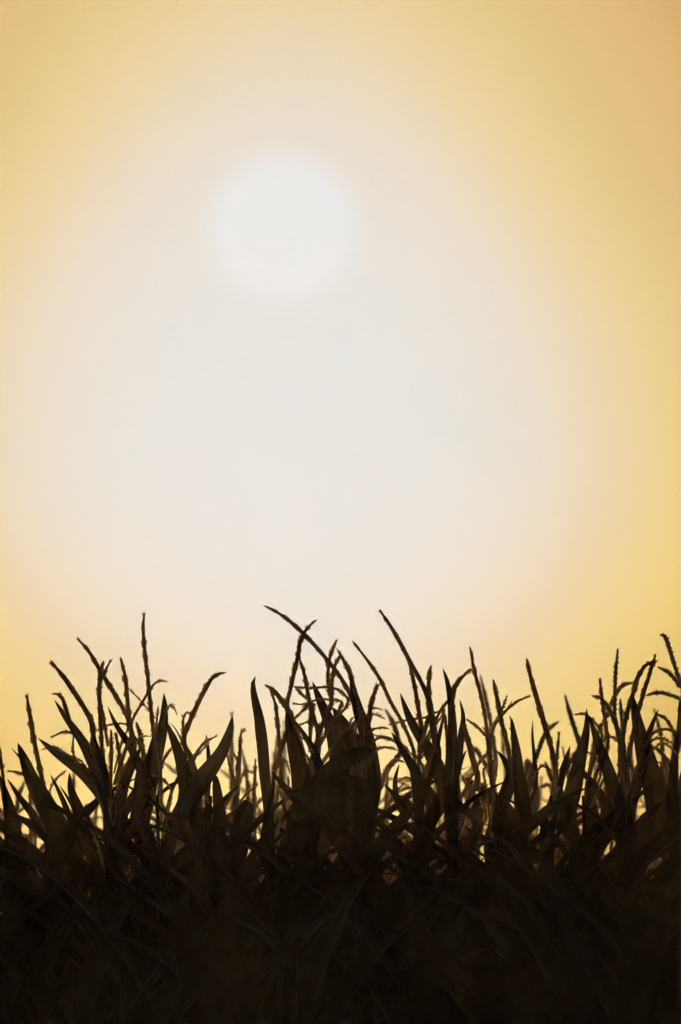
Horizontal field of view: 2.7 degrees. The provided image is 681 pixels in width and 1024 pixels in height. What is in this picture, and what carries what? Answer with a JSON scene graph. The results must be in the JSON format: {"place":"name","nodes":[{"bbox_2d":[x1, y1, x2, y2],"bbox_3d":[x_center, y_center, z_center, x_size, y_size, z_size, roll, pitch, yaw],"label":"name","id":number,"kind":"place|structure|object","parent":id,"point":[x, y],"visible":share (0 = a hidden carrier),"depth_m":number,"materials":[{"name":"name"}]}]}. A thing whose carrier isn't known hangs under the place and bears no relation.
{"place":"outdoors","nodes":[
{"label":"outdoors","id":0,"kind":"place"},
{"bbox_2d":[0,834,36,914],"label":"maize plant","id":1,"kind":"object","parent":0,"point":[35,838],"visible":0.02,"depth_m":31.63,"materials":[{"name":"brown plant"}]},
{"bbox_2d":[0,807,38,839],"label":"maize plant","id":2,"kind":"object","parent":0,"point":[21,810],"visible":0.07,"depth_m":32.34,"materials":[{"name":"brown plant"}]},
{"bbox_2d":[0,807,44,852],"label":"maize plant","id":3,"kind":"object","parent":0,"point":[43,850],"visible":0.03,"depth_m":33.93,"materials":[{"name":"brown plant"}]},
{"bbox_2d":[33,773,102,819],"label":"maize plant","id":4,"kind":"object","parent":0,"point":[74,784],"visible":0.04,"depth_m":32.39,"materials":[{"name":"brown plant"}]},
{"bbox_2d":[0,762,155,968],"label":"maize plant","id":5,"kind":"object","parent":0,"point":[31,838],"visible":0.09,"depth_m":30.73,"materials":[{"name":"black plant"}]},
{"bbox_2d":[20,882,137,1023],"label":"maize plant","id":6,"kind":"object","parent":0,"point":[59,992],"visible":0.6,"depth_m":29.09,"materials":[{"name":"black plant"}]},
{"bbox_2d":[0,748,170,951],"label":"maize plant","id":7,"kind":"object","parent":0,"point":[15,864],"visible":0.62,"depth_m":30.04,"materials":[{"name":"black plant"}]},
{"bbox_2d":[0,693,185,1015],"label":"maize plant","id":8,"kind":"object","parent":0,"point":[57,831],"visible":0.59,"depth_m":29.96,"materials":[{"name":"black plant"}]},
{"bbox_2d":[0,889,209,1023],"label":"maize plant","id":9,"kind":"object","parent":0,"point":[81,1007],"visible":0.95,"depth_m":28.60,"materials":[{"name":"black plant"}]},
{"bbox_2d":[83,806,133,912],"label":"maize plant","id":10,"kind":"object","parent":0,"point":[96,814],"visible":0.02,"depth_m":33.13,"materials":[{"name":"brown plant"}]},
{"bbox_2d":[65,776,155,932],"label":"maize plant","id":11,"kind":"object","parent":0,"point":[135,877],"visible":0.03,"depth_m":31.32,"materials":[{"name":"black plant"}]},
{"bbox_2d":[83,791,156,934],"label":"maize plant","id":12,"kind":"object","parent":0,"point":[151,930],"visible":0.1,"depth_m":30.73,"materials":[{"name":"black plant"}]},
{"bbox_2d":[0,898,241,990],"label":"maize plant","id":13,"kind":"object","parent":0,"point":[4,975],"visible":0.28,"depth_m":29.40,"materials":[{"name":"black plant"}]},
{"bbox_2d":[0,637,277,983],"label":"maize plant","id":14,"kind":"object","parent":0,"point":[95,776],"visible":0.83,"depth_m":29.99,"materials":[{"name":"green plant"}]},
{"bbox_2d":[0,613,312,979],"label":"maize plant","id":15,"kind":"object","parent":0,"point":[153,758],"visible":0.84,"depth_m":29.98,"materials":[{"name":"green plant"}]},
{"bbox_2d":[160,786,184,851],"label":"maize plant","id":16,"kind":"object","parent":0,"point":[161,834],"visible":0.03,"depth_m":32.33,"materials":[{"name":"brown plant"}]},
{"bbox_2d":[0,672,346,995],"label":"maize plant","id":17,"kind":"object","parent":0,"point":[206,839],"visible":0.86,"depth_m":29.91,"materials":[{"name":"black plant"}]},
{"bbox_2d":[7,844,349,1023],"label":"maize plant","id":18,"kind":"object","parent":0,"point":[231,992],"visible":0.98,"depth_m":28.31,"materials":[{"name":"black plant"}]},
{"bbox_2d":[13,893,359,1011],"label":"maize plant","id":19,"kind":"object","parent":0,"point":[118,965],"visible":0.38,"depth_m":29.27,"materials":[{"name":"black plant"}]},
{"bbox_2d":[114,736,292,948],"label":"maize plant","id":20,"kind":"object","parent":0,"point":[180,845],"visible":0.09,"depth_m":30.74,"materials":[{"name":"brown plant"}]},
{"bbox_2d":[151,739,285,847],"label":"maize plant","id":21,"kind":"object","parent":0,"point":[259,827],"visible":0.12,"depth_m":33.15,"materials":[{"name":"brown plant"}]},
{"bbox_2d":[75,903,397,1023],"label":"maize plant","id":22,"kind":"object","parent":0,"point":[248,941],"visible":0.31,"depth_m":29.21,"materials":[{"name":"black plant"}]},
{"bbox_2d":[82,728,412,989],"bbox_3d":[-0.214,1.564,31.212,0.736,2.168,2.928,0,-1,0],"label":"maize plant","id":23,"kind":"object","parent":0,"point":[290,902],"visible":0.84,"depth_m":30.07,"materials":[{"name":"black plant"}]},
{"bbox_2d":[98,711,396,875],"bbox_3d":[-0.241,1.563,32.411,0.813,2.228,0.663,-1,-2,30],"label":"maize plant","id":24,"kind":"object","parent":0,"point":[173,770],"visible":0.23,"depth_m":32.41,"materials":[{"name":"brown plant"}]},
{"bbox_2d":[227,758,294,887],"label":"maize plant","id":25,"kind":"object","parent":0,"point":[259,879],"visible":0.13,"depth_m":30.83,"materials":[{"name":"brown plant"}]},
{"bbox_2d":[119,676,468,1009],"bbox_3d":[-0.100,1.491,30.372,0.739,2.274,1.612,0,-1,0],"label":"maize plant","id":26,"kind":"object","parent":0,"point":[362,856],"visible":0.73,"depth_m":29.94,"materials":[{"name":"black plant"}]},
{"bbox_2d":[109,605,508,1012],"bbox_3d":[-0.211,1.412,30.217,1.006,2.425,1.169,1,-2,-32],"label":"maize plant","id":27,"kind":"object","parent":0,"point":[312,855],"visible":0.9,"depth_m":29.98,"materials":[{"name":"green plant"}]},
{"bbox_2d":[213,910,405,1023],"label":"maize plant","id":28,"kind":"object","parent":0,"point":[351,952],"visible":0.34,"depth_m":29.28,"materials":[{"name":"black plant"}]},
{"bbox_2d":[116,865,503,1023],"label":"maize plant","id":29,"kind":"object","parent":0,"point":[310,992],"visible":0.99,"depth_m":28.55,"materials":[{"name":"black plant"}]},
{"bbox_2d":[219,721,410,860],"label":"maize plant","id":30,"kind":"object","parent":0,"point":[243,791],"visible":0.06,"depth_m":33.95,"materials":[{"name":"brown plant"}]},
{"bbox_2d":[0,0,680,855],"label":"sky","id":31,"kind":"structure","parent":0,"point":[335,313],"materials":[{"name":"yellow"}]},
{"bbox_2d":[174,648,508,1016],"bbox_3d":[0.023,1.472,30.901,0.750,2.337,2.954,0,-1,0],"label":"maize plant","id":32,"kind":"object","parent":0,"point":[367,785],"visible":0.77,"depth_m":29.96,"materials":[{"name":"black plant"}]},
{"bbox_2d":[245,774,443,883],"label":"maize plant","id":33,"kind":"object","parent":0,"point":[386,798],"visible":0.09,"depth_m":31.49,"materials":[{"name":"brown plant"}]},
{"bbox_2d":[287,775,404,900],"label":"maize plant","id":34,"kind":"object","parent":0,"point":[288,784],"visible":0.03,"depth_m":31.54,"materials":[{"name":"brown plant"}]},
{"bbox_2d":[291,781,412,919],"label":"maize plant","id":35,"kind":"object","parent":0,"point":[355,913],"visible":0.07,"depth_m":30.70,"materials":[{"name":"brown plant"}]},
{"bbox_2d":[220,889,510,1006],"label":"maize plant","id":36,"kind":"object","parent":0,"point":[274,930],"visible":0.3,"depth_m":29.04,"materials":[{"name":"black plant"}]},
{"bbox_2d":[352,733,408,885],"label":"maize plant","id":37,"kind":"object","parent":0,"point":[396,868],"visible":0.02,"depth_m":33.15,"materials":[{"name":"brown plant"}]},
{"bbox_2d":[330,883,468,1023],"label":"maize plant","id":38,"kind":"object","parent":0,"point":[422,962],"visible":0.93,"depth_m":28.40,"materials":[{"name":"black plant"}]},
{"bbox_2d":[247,609,566,1023],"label":"maize plant","id":39,"kind":"object","parent":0,"point":[376,889],"visible":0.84,"depth_m":29.96,"materials":[{"name":"black plant"}]},
{"bbox_2d":[376,778,442,906],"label":"maize plant","id":40,"kind":"object","parent":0,"point":[403,902],"visible":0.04,"depth_m":32.43,"materials":[{"name":"brown plant"}]},
{"bbox_2d":[334,799,488,912],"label":"maize plant","id":41,"kind":"object","parent":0,"point":[400,907],"visible":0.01,"depth_m":32.28,"materials":[{"name":"black plant"}]},
{"bbox_2d":[381,729,485,860],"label":"maize plant","id":42,"kind":"object","parent":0,"point":[474,806],"visible":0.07,"depth_m":33.96,"materials":[{"name":"brown plant"}]},
{"bbox_2d":[397,773,482,913],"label":"maize plant","id":43,"kind":"object","parent":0,"point":[464,832],"visible":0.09,"depth_m":30.77,"materials":[{"name":"brown plant"}]},
{"bbox_2d":[286,868,600,1007],"bbox_3d":[0.286,1.664,29.234,0.396,1.874,1.022,1,-2,-29],"label":"maize plant","id":44,"kind":"object","parent":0,"point":[482,969],"visible":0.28,"depth_m":29.04,"materials":[{"name":"black plant"}]},
{"bbox_2d":[407,809,490,875],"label":"maize plant","id":45,"kind":"object","parent":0,"point":[479,841],"visible":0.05,"depth_m":31.53,"materials":[{"name":"brown plant"}]},
{"bbox_2d":[281,668,633,969],"bbox_3d":[0.234,1.471,29.874,0.825,2.291,0.565,-1,-2,28],"label":"maize plant","id":46,"kind":"object","parent":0,"point":[499,864],"visible":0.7,"depth_m":29.92,"materials":[{"name":"black plant"}]},
{"bbox_2d":[378,806,537,870],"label":"maize plant","id":47,"kind":"object","parent":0,"point":[410,838],"visible":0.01,"depth_m":33.08,"materials":[{"name":"brown plant"}]},
{"bbox_2d":[376,646,604,919],"bbox_3d":[0.343,1.480,31.326,0.664,2.342,3.205,0,-1,0],"label":"maize plant","id":48,"kind":"object","parent":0,"point":[501,816],"visible":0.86,"depth_m":30.17,"materials":[{"name":"black plant"}]},
{"bbox_2d":[389,731,607,854],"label":"maize plant","id":49,"kind":"object","parent":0,"point":[504,773],"visible":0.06,"depth_m":33.16,"materials":[{"name":"brown plant"}]},
{"bbox_2d":[389,913,612,1023],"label":"maize plant","id":50,"kind":"object","parent":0,"point":[526,991],"visible":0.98,"depth_m":28.37,"materials":[{"name":"black plant"}]},
{"bbox_2d":[405,886,618,1023],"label":"maize plant","id":51,"kind":"object","parent":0,"point":[501,940],"visible":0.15,"depth_m":29.32,"materials":[{"name":"black plant"}]},
{"bbox_2d":[435,760,599,874],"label":"maize plant","id":52,"kind":"object","parent":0,"point":[559,833],"visible":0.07,"depth_m":32.27,"materials":[{"name":"brown plant"}]},
{"bbox_2d":[363,679,680,1002],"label":"maize plant","id":53,"kind":"object","parent":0,"point":[524,782],"visible":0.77,"depth_m":29.91,"materials":[{"name":"green plant"}]},
{"bbox_2d":[449,732,599,880],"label":"maize plant","id":54,"kind":"object","parent":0,"point":[562,837],"visible":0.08,"depth_m":30.73,"materials":[{"name":"green plant"}]},
{"bbox_2d":[377,658,680,954],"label":"maize plant","id":55,"kind":"object","parent":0,"point":[557,780],"visible":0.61,"depth_m":30.03,"materials":[{"name":"green plant"}]},
{"bbox_2d":[383,678,680,965],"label":"maize plant","id":56,"kind":"object","parent":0,"point":[612,802],"visible":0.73,"depth_m":29.96,"materials":[{"name":"green plant"}]},
{"bbox_2d":[534,775,565,867],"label":"maize plant","id":57,"kind":"object","parent":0,"point":[536,830],"visible":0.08,"depth_m":33.94,"materials":[{"name":"green plant"}]},
{"bbox_2d":[462,729,647,895],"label":"maize plant","id":58,"kind":"object","parent":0,"point":[477,802],"visible":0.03,"depth_m":33.80,"materials":[{"name":"green plant"}]},
{"bbox_2d":[477,883,640,1023],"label":"maize plant","id":59,"kind":"object","parent":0,"point":[624,897],"visible":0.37,"depth_m":28.84,"materials":[{"name":"green plant"}]},
{"bbox_2d":[487,846,632,966],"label":"maize plant","id":60,"kind":"object","parent":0,"point":[597,926],"visible":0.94,"depth_m":28.59,"materials":[{"name":"green plant"}]},
{"bbox_2d":[473,648,680,984],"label":"maize plant","id":61,"kind":"object","parent":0,"point":[646,772],"visible":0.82,"depth_m":30.00,"materials":[{"name":"green plant"}]},
{"bbox_2d":[540,760,639,851],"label":"maize plant","id":62,"kind":"object","parent":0,"point":[545,800],"visible":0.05,"depth_m":33.13,"materials":[{"name":"green plant"}]},
{"bbox_2d":[538,633,680,965],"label":"maize plant","id":63,"kind":"object","parent":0,"point":[655,904],"visible":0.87,"depth_m":30.00,"materials":[{"name":"green plant"}]},
{"bbox_2d":[601,840,637,905],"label":"maize plant","id":64,"kind":"object","parent":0,"point":[611,845],"depth_m":30.83,"materials":[{"name":"green plant"}]},
{"bbox_2d":[603,750,639,906],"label":"maize plant","id":65,"kind":"object","parent":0,"point":[635,819],"visible":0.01,"depth_m":31.64,"materials":[{"name":"green plant"}]},
{"bbox_2d":[603,854,661,891],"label":"maize plant","id":66,"kind":"object","parent":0,"point":[604,855],"visible":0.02,"depth_m":32.51,"materials":[{"name":"green plant"}]},
{"bbox_2d":[616,736,673,878],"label":"maize plant","id":67,"kind":"object","parent":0,"point":[638,807],"visible":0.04,"depth_m":33.85,"materials":[{"name":"green plant"}]},
{"bbox_2d":[633,859,661,901],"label":"maize plant","id":68,"kind":"object","parent":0,"point":[656,863],"visible":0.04,"depth_m":32.38,"materials":[{"name":"green plant"}]},
{"bbox_2d":[660,853,666,861],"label":"maize plant","id":69,"kind":"object","parent":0,"point":[663,857],"visible":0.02,"depth_m":31.81,"materials":[{"name":"green plant"}]}
]}

